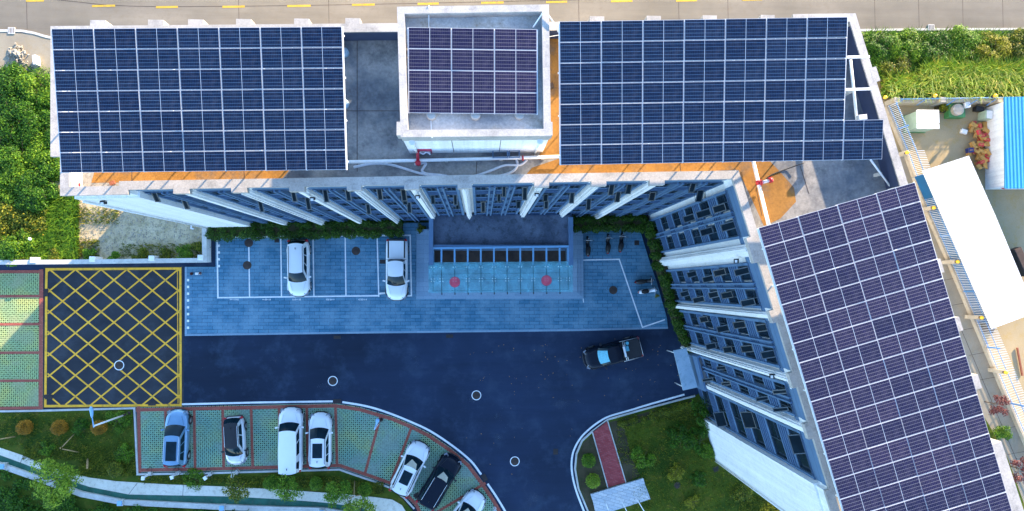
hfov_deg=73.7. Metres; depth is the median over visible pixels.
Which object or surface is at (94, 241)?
weeds
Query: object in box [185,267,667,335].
plaza kerb
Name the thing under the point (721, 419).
window
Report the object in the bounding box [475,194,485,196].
window
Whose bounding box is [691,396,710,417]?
airy shrub
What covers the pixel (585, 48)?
solar array
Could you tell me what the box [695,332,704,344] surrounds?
window
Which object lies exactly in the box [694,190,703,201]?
window
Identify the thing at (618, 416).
curb
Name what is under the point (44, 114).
thicket bush
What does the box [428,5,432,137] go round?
lightning wire
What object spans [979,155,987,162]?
cardboard box
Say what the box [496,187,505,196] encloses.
window
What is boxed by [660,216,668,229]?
window
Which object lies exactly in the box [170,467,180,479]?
charging post
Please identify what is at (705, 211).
window
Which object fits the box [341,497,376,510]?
young tree
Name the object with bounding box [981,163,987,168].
cardboard box
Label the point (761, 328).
window
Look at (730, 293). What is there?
window
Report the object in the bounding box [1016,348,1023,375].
steel beam
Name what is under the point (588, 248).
parked scooter
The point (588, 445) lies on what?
flower bed soil
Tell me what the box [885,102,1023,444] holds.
yard fence
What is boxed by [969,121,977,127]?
cardboard box
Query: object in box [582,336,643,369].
pickup truck
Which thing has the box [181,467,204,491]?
airy shrub
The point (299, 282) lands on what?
parked car
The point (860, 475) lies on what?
solar array
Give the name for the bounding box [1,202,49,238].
thicket bush
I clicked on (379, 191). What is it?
window
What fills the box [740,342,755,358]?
window
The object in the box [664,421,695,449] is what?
airy shrub
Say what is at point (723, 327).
window
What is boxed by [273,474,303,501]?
young tree
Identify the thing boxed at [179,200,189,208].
window
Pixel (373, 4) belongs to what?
yellow dashes
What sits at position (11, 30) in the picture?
gully cover
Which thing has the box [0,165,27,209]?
thicket bush
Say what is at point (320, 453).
parked car
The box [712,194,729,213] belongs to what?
window
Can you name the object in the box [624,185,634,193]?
window
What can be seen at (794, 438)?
window
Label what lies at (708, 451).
airy shrub
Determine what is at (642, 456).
airy shrub
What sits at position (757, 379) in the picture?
window
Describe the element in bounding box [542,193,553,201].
window
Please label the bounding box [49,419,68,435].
round bush
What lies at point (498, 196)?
window
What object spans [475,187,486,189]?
window
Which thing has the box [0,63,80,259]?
thicket grass
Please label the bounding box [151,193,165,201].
window
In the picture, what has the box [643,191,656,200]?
window
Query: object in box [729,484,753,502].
airy shrub
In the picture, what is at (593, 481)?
round bush
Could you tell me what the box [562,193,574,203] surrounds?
window
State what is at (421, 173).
hose
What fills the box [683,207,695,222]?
window
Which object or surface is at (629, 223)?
hedge
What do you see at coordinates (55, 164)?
thicket bush
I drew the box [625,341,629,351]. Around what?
water can
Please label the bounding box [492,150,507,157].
steel rack
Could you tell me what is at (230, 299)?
bay number marks
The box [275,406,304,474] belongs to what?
parked van
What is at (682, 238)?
window
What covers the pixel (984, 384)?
walkway joints
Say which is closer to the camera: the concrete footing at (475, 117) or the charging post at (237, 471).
the concrete footing at (475, 117)
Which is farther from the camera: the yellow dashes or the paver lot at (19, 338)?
the yellow dashes
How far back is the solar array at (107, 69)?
34.88 m
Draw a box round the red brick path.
[592,421,624,486]
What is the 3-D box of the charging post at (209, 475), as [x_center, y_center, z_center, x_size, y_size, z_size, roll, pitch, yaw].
[-25.108,18.096,56.366,0.904,1.400,0.560,28,86,-1]
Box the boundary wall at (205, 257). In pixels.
[0,228,210,264]
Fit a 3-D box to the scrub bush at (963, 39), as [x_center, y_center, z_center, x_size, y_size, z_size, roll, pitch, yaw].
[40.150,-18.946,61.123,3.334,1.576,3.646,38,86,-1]
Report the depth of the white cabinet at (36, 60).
57.42 m
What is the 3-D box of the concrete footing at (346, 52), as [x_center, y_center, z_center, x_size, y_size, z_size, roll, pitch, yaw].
[-9.631,-11.663,39.211,0.520,0.300,0.512,0,87,-3]
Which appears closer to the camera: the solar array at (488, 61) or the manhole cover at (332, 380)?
the solar array at (488, 61)
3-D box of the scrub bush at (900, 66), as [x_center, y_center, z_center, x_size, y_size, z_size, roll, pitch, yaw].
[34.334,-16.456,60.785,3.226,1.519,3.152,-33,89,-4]
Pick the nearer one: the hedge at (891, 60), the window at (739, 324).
the window at (739, 324)
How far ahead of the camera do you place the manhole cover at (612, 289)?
59.26 m
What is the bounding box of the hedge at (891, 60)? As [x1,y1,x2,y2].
[861,24,1023,79]
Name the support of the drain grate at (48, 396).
on the yellow box marking
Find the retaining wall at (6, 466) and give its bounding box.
[0,462,343,510]
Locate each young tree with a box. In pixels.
[28,457,83,509]
[221,473,249,503]
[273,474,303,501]
[322,479,351,507]
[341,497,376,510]
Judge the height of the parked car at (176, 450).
1.715 m
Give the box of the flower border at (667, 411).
[617,401,691,428]
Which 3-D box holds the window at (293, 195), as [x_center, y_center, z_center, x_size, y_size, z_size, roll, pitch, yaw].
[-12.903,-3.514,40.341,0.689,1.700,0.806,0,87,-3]
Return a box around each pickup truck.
[383,238,409,300]
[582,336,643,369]
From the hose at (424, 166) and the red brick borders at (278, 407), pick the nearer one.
the hose at (424, 166)
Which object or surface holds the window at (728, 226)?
in the office building
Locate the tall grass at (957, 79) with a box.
[880,52,1023,103]
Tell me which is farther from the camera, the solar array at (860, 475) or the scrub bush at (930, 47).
the scrub bush at (930, 47)
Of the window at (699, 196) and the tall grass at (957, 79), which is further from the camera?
the tall grass at (957, 79)
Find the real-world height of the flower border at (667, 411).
0.677 m
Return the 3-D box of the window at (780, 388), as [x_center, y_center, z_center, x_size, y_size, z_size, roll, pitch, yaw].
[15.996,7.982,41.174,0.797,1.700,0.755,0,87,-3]
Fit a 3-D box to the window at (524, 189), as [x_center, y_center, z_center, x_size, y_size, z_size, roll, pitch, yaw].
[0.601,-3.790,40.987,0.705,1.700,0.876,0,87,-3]
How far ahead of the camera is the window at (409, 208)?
46.76 m
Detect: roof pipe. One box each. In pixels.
[347,155,558,163]
[751,161,772,224]
[845,59,857,119]
[870,159,889,185]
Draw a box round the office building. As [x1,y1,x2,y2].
[50,4,1023,510]
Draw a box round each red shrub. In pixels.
[985,395,1010,416]
[1009,456,1023,483]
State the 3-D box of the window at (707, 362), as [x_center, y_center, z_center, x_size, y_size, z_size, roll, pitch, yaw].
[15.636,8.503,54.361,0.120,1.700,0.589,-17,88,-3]
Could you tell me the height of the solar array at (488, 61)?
0.558 m
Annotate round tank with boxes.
[944,103,964,118]
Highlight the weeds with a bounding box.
[46,202,201,258]
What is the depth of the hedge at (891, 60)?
61.14 m
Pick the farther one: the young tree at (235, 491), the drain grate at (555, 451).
the drain grate at (555, 451)
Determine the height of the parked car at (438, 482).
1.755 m
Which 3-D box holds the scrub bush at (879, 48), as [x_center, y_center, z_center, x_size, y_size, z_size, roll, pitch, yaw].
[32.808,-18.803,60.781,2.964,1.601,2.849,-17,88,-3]
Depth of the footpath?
56.85 m
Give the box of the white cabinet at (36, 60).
[32,55,40,66]
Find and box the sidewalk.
[0,32,49,95]
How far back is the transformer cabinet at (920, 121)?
59.38 m
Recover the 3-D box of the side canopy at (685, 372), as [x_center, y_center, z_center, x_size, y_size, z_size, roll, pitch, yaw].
[14.681,9.437,57.538,2.778,3.587,3.489,0,87,-3]
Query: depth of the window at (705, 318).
51.23 m
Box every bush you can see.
[0,61,27,114]
[0,91,41,145]
[0,125,52,178]
[0,130,21,171]
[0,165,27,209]
[0,201,22,245]
[0,228,37,266]
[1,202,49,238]
[13,163,59,212]
[15,71,49,113]
[15,420,33,435]
[21,107,49,146]
[25,139,59,182]
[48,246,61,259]
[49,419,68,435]
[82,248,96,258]
[89,420,107,435]
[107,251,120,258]
[107,462,123,477]
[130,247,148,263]
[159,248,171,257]
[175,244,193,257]
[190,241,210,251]
[262,474,280,491]
[309,476,322,490]
[357,482,371,497]
[416,223,425,233]
[581,453,595,467]
[585,473,600,488]
[864,30,893,59]
[877,53,911,84]
[888,27,923,64]
[914,28,954,67]
[943,24,980,59]
[972,30,1013,63]
[1008,27,1023,61]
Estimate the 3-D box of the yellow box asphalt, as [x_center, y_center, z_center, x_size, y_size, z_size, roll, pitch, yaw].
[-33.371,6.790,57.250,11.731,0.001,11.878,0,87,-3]
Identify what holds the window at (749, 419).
in the office building
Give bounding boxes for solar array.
[51,27,347,172]
[407,27,537,114]
[557,17,882,164]
[757,182,1011,510]
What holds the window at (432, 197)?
in the office building
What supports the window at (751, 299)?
in the office building
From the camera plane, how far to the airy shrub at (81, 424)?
56.42 m
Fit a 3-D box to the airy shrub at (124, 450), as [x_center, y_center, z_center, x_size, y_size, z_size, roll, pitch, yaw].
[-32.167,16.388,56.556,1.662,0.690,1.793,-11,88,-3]
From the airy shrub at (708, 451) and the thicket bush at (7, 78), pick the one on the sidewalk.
the thicket bush at (7, 78)
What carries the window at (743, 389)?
in the office building
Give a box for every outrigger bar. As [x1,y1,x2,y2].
[845,87,874,90]
[847,55,869,58]
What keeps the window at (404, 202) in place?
in the office building
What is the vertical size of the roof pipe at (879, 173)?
0.960 m
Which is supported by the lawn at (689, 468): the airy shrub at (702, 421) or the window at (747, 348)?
the airy shrub at (702, 421)
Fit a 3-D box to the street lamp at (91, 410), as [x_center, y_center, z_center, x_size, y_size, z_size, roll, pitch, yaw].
[-31.939,12.380,54.331,0.320,5.360,1.665,-7,88,-3]
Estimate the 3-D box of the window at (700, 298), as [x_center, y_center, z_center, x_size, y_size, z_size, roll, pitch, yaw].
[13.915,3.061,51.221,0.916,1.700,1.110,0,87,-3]
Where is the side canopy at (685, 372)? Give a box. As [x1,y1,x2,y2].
[666,348,696,389]
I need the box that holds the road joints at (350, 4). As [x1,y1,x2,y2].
[26,0,1002,7]
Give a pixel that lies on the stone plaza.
(210, 312)
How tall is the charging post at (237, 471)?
1.400 m
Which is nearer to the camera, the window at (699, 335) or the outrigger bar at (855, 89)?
the outrigger bar at (855, 89)
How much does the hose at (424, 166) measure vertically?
0.150 m
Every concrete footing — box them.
[344,47,348,57]
[426,113,436,120]
[471,114,480,120]
[515,114,524,119]
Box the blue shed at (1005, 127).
[985,97,1023,188]
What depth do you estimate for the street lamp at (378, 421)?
54.30 m
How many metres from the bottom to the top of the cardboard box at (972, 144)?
0.420 m
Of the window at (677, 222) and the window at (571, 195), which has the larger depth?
the window at (677, 222)
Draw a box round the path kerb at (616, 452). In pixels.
[592,420,625,487]
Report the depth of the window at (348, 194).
40.00 m
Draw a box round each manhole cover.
[114,360,123,369]
[243,261,250,269]
[244,239,252,246]
[328,376,337,385]
[352,247,359,254]
[472,390,480,399]
[510,456,519,465]
[609,286,616,293]
[674,482,679,488]
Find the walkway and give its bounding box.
[900,156,1023,501]
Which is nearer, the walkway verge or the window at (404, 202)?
the window at (404, 202)
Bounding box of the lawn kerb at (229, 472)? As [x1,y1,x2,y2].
[0,407,414,508]
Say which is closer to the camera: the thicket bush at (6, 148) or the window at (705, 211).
the window at (705, 211)
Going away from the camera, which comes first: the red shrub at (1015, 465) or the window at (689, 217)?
the window at (689, 217)
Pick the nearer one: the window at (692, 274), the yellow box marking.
the window at (692, 274)
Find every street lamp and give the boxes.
[89,406,130,427]
[374,418,382,429]
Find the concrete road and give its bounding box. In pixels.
[0,0,1023,35]
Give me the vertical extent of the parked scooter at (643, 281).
1.205 m
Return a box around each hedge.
[205,219,403,242]
[572,213,648,234]
[644,221,692,352]
[861,24,1023,79]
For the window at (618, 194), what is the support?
in the office building
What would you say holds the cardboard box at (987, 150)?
on the cardboard box
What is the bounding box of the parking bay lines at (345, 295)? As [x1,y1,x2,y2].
[216,235,664,327]
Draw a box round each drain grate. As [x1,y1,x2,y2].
[45,394,52,398]
[148,401,155,405]
[333,399,340,403]
[481,474,487,481]
[553,449,557,454]
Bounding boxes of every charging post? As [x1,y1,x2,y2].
[141,467,152,479]
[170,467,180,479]
[203,468,213,480]
[231,467,239,476]
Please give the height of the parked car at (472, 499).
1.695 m
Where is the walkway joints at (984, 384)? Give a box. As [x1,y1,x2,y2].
[947,278,1023,471]
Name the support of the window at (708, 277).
in the office building
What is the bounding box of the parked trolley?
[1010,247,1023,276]
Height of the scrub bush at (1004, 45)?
1.528 m
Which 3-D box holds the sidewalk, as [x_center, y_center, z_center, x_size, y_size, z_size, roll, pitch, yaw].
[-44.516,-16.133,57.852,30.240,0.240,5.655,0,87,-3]
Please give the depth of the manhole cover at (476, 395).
58.42 m
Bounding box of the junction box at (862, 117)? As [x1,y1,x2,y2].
[856,114,866,119]
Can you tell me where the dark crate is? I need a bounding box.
[972,106,983,111]
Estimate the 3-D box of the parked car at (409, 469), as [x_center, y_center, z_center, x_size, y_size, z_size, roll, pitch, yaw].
[-8.545,17.853,57.045,2.293,1.735,4.817,25,87,-1]
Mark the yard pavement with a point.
(946, 142)
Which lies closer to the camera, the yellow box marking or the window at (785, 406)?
the window at (785, 406)
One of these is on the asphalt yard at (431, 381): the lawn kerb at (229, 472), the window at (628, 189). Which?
the lawn kerb at (229, 472)
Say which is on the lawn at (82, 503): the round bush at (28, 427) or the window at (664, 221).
the round bush at (28, 427)
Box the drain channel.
[0,455,364,510]
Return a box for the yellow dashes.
[26,0,753,7]
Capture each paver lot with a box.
[0,273,38,409]
[137,403,496,510]
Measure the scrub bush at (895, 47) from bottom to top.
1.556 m
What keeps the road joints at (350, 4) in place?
on the concrete road
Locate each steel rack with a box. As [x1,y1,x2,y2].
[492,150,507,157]
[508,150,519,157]
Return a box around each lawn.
[0,409,412,510]
[576,394,779,510]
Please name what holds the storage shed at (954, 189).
on the yard pavement
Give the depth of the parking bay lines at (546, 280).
54.90 m
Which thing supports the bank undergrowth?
on the lawn at (82, 503)
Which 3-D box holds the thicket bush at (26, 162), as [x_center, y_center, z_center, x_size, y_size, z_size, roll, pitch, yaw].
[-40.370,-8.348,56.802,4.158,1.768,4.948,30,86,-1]
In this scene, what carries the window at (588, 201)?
in the office building
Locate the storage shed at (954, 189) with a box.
[912,156,1023,328]
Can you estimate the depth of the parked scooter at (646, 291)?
58.63 m
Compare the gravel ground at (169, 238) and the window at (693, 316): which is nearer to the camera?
the window at (693, 316)
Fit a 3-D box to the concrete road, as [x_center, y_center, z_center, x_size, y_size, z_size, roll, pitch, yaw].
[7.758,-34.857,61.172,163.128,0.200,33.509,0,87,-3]
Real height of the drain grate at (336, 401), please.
0.033 m
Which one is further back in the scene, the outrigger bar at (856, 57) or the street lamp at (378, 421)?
the street lamp at (378, 421)
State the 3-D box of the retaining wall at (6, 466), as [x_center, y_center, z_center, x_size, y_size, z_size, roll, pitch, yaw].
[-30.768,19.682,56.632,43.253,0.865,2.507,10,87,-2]
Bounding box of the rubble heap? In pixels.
[5,42,28,64]
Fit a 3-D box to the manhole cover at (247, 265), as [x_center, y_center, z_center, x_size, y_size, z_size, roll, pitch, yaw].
[-22.460,0.831,57.901,0.720,0.027,0.720,0,87,-3]
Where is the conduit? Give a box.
[533,9,554,27]
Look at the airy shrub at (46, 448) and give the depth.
56.32 m
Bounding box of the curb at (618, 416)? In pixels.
[574,395,694,510]
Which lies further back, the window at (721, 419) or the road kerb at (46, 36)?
the road kerb at (46, 36)
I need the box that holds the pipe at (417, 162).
[415,149,431,165]
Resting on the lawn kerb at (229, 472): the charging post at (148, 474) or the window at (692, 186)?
the charging post at (148, 474)
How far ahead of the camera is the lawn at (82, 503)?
56.70 m
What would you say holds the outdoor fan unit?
on the yard pavement
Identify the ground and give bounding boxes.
[0,175,201,259]
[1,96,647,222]
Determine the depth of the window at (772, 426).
44.58 m
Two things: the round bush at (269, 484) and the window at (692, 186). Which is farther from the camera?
the round bush at (269, 484)
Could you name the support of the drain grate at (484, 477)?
on the asphalt yard at (431, 381)
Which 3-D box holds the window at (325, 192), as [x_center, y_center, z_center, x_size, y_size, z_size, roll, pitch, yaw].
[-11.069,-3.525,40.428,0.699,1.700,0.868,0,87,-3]
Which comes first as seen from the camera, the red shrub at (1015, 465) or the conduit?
the conduit
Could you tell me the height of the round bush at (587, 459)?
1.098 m
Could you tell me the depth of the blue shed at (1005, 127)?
59.03 m
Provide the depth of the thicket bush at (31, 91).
56.90 m
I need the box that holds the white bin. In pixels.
[963,102,970,108]
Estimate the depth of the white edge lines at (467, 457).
58.12 m
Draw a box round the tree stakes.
[60,434,78,452]
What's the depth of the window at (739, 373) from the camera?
47.94 m
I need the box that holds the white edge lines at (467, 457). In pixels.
[182,394,683,510]
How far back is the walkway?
60.60 m
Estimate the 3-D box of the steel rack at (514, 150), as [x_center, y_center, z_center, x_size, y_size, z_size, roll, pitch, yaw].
[0.118,-5.795,39.264,0.630,0.575,0.450,0,87,-3]
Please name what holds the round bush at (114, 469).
on the lawn at (82, 503)
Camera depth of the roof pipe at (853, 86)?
39.40 m
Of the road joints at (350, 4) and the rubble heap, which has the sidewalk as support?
the rubble heap
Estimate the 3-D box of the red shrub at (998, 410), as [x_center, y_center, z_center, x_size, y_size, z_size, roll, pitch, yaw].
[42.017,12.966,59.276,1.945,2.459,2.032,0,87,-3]
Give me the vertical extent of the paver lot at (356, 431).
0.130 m
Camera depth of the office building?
40.36 m
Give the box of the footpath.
[0,448,404,510]
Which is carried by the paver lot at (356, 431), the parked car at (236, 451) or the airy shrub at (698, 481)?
the parked car at (236, 451)
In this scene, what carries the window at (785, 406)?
in the office building
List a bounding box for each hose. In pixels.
[353,159,527,175]
[414,162,444,175]
[499,160,518,174]
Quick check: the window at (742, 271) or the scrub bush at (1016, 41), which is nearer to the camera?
the window at (742, 271)
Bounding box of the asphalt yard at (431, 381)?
[0,232,698,510]
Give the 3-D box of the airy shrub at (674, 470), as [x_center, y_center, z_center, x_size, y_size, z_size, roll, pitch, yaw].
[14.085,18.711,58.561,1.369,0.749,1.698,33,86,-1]
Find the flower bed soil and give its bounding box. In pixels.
[577,400,692,510]
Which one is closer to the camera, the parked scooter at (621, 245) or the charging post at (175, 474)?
the charging post at (175, 474)
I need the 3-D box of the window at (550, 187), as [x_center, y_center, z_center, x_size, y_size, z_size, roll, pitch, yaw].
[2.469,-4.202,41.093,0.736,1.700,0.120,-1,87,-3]
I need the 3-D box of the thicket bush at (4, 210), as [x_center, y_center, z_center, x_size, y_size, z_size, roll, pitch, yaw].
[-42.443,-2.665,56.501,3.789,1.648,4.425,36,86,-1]
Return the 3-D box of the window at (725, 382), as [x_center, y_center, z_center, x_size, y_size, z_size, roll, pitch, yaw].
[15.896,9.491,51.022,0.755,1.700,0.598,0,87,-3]
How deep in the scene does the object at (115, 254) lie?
56.94 m
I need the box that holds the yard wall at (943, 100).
[884,97,1002,106]
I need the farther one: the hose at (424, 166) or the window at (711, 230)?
the window at (711, 230)
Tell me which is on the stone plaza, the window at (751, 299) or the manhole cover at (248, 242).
the manhole cover at (248, 242)
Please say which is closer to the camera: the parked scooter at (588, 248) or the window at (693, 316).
the window at (693, 316)
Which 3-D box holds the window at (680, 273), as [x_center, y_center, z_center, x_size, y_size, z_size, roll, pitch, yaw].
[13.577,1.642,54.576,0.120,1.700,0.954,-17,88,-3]
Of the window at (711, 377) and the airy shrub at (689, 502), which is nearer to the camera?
the window at (711, 377)
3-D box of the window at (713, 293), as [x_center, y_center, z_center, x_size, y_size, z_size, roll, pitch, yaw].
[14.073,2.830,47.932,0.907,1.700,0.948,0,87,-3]
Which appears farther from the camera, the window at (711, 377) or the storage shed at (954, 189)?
the storage shed at (954, 189)
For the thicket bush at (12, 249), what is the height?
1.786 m
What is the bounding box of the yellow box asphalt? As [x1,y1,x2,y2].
[44,266,183,408]
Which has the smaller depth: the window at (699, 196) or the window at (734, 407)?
the window at (699, 196)
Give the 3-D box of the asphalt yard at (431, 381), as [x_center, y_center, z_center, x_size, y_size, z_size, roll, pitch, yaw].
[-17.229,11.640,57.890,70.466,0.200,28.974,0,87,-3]
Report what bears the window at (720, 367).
in the office building
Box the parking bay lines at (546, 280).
[431,245,569,294]
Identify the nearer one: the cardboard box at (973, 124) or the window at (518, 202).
the window at (518, 202)
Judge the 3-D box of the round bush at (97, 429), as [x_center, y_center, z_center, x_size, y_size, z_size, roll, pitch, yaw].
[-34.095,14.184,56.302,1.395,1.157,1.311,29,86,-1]
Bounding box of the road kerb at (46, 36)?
[0,28,1023,37]
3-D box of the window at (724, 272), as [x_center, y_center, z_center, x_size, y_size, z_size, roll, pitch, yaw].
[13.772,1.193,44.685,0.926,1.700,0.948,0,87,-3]
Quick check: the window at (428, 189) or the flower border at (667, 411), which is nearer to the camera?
the window at (428, 189)
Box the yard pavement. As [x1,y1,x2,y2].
[862,31,1023,427]
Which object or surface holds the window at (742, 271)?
in the office building
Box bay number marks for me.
[187,244,366,328]
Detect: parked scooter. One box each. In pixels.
[584,236,593,255]
[605,234,614,253]
[618,232,625,251]
[634,276,653,285]
[637,285,657,294]
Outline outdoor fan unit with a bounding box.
[981,323,994,332]
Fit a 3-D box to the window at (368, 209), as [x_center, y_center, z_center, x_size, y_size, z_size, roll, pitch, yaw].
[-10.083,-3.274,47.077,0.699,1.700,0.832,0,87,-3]
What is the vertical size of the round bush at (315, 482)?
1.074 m
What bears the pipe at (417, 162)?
on the office building
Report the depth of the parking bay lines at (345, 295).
58.21 m
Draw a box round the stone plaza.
[187,223,667,333]
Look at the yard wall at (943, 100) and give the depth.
60.48 m
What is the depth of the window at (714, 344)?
51.13 m
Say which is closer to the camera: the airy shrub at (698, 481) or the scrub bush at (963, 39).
the airy shrub at (698, 481)
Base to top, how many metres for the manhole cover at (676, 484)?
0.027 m
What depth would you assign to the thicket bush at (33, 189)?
56.33 m
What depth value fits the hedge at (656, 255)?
57.82 m
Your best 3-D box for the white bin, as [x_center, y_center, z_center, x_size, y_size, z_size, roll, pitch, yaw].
[40.414,-13.360,60.674,0.500,0.300,0.500,-9,88,-3]
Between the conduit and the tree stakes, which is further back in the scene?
the tree stakes
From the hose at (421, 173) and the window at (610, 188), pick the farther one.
the window at (610, 188)
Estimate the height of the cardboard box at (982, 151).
0.417 m
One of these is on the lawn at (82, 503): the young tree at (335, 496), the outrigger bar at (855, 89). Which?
the young tree at (335, 496)
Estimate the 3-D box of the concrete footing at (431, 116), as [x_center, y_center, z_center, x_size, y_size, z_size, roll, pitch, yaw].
[-4.188,-7.296,35.490,0.520,0.240,0.512,0,87,-3]
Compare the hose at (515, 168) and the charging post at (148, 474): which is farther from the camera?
the charging post at (148, 474)
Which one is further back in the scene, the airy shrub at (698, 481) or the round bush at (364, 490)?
the airy shrub at (698, 481)
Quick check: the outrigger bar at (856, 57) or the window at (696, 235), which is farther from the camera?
the window at (696, 235)
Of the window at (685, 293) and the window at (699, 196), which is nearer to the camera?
the window at (699, 196)
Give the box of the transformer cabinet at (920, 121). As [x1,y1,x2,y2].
[903,110,938,132]
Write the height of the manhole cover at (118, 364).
0.027 m
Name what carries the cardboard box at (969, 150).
on the yard pavement
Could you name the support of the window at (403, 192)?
in the office building
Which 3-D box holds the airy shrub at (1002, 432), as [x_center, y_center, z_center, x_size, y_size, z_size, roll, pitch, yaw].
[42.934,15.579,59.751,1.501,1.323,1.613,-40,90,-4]
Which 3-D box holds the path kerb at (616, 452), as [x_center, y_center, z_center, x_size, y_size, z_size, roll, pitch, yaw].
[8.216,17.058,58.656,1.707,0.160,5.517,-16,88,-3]
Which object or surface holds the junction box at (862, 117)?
attached to the roof pipe at (853, 86)
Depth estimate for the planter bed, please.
61.15 m
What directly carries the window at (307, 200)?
in the office building
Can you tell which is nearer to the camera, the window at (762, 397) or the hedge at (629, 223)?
the window at (762, 397)
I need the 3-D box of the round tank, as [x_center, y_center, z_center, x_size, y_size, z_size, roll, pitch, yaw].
[39.674,-12.937,61.056,1.500,1.030,1.250,0,87,-3]
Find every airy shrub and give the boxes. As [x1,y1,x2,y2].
[38,440,56,457]
[70,418,89,436]
[103,410,132,434]
[114,443,134,463]
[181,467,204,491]
[631,444,655,468]
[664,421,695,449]
[666,462,684,480]
[684,495,699,508]
[687,427,708,454]
[689,469,706,486]
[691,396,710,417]
[696,407,710,430]
[699,442,714,459]
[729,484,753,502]
[992,425,1012,440]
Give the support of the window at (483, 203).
in the office building
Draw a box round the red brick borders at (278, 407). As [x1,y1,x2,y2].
[0,269,500,510]
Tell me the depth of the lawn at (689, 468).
58.90 m
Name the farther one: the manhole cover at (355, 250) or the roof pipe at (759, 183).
the manhole cover at (355, 250)
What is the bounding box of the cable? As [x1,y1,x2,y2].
[765,163,803,179]
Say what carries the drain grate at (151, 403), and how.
on the yellow box asphalt
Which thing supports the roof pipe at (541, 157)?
on the office building
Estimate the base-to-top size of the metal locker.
1.045 m
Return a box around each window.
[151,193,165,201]
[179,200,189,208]
[253,199,264,211]
[288,191,297,201]
[302,198,311,209]
[318,190,330,202]
[341,190,351,200]
[360,203,370,214]
[371,189,384,199]
[394,189,406,200]
[402,196,411,204]
[406,202,415,212]
[426,188,436,190]
[430,195,439,203]
[449,195,457,204]
[451,201,459,209]
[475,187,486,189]
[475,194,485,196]
[476,201,485,211]
[495,194,501,201]
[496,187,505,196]
[511,200,520,207]
[515,186,527,200]
[538,200,548,208]
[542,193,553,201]
[547,186,558,188]
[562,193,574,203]
[585,199,594,209]
[600,185,614,195]
[614,192,623,201]
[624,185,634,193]
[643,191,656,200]
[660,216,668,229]
[666,236,674,248]
[672,211,681,226]
[677,271,685,281]
[678,233,687,246]
[680,289,690,300]
[682,183,696,192]
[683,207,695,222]
[686,270,698,281]
[689,313,698,325]
[691,229,702,243]
[692,289,704,303]
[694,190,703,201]
[695,200,711,218]
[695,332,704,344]
[699,224,718,240]
[699,315,712,327]
[702,268,713,282]
[702,373,715,381]
[704,359,711,366]
[705,335,719,349]
[708,289,720,302]
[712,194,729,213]
[713,267,731,280]
[713,395,730,427]
[716,317,729,332]
[716,364,726,371]
[720,220,737,237]
[720,289,738,303]
[721,378,731,387]
[722,338,736,353]
[729,401,746,436]
[732,319,748,334]
[733,266,750,280]
[734,369,744,378]
[739,385,748,394]
[740,289,758,306]
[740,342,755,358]
[740,409,765,447]
[752,375,763,384]
[755,322,768,337]
[755,391,769,402]
[760,346,777,363]
[766,419,787,460]
[772,381,786,394]
[772,400,791,411]
[787,429,811,473]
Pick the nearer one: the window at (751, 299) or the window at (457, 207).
the window at (751, 299)
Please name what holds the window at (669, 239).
in the office building
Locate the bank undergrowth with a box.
[0,470,248,510]
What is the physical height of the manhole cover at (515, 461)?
0.027 m
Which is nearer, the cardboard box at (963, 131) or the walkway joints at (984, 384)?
the walkway joints at (984, 384)
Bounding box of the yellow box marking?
[44,267,181,406]
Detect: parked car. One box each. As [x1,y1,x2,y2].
[161,408,192,467]
[221,415,248,464]
[284,239,311,296]
[305,411,333,469]
[389,440,429,498]
[416,452,461,510]
[453,488,485,510]
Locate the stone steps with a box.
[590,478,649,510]
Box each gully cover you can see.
[8,27,14,33]
[928,24,934,29]
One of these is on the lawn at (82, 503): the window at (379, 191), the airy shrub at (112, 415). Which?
the airy shrub at (112, 415)
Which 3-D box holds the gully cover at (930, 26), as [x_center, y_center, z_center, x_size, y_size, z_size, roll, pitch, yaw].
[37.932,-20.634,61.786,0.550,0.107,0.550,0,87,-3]
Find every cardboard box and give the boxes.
[960,128,967,134]
[965,147,973,152]
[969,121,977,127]
[969,141,976,147]
[977,148,986,153]
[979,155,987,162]
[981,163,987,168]
[984,148,991,155]
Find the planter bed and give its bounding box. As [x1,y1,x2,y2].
[934,103,950,112]
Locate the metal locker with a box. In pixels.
[977,110,992,121]
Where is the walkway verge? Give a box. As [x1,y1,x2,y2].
[984,417,1023,509]

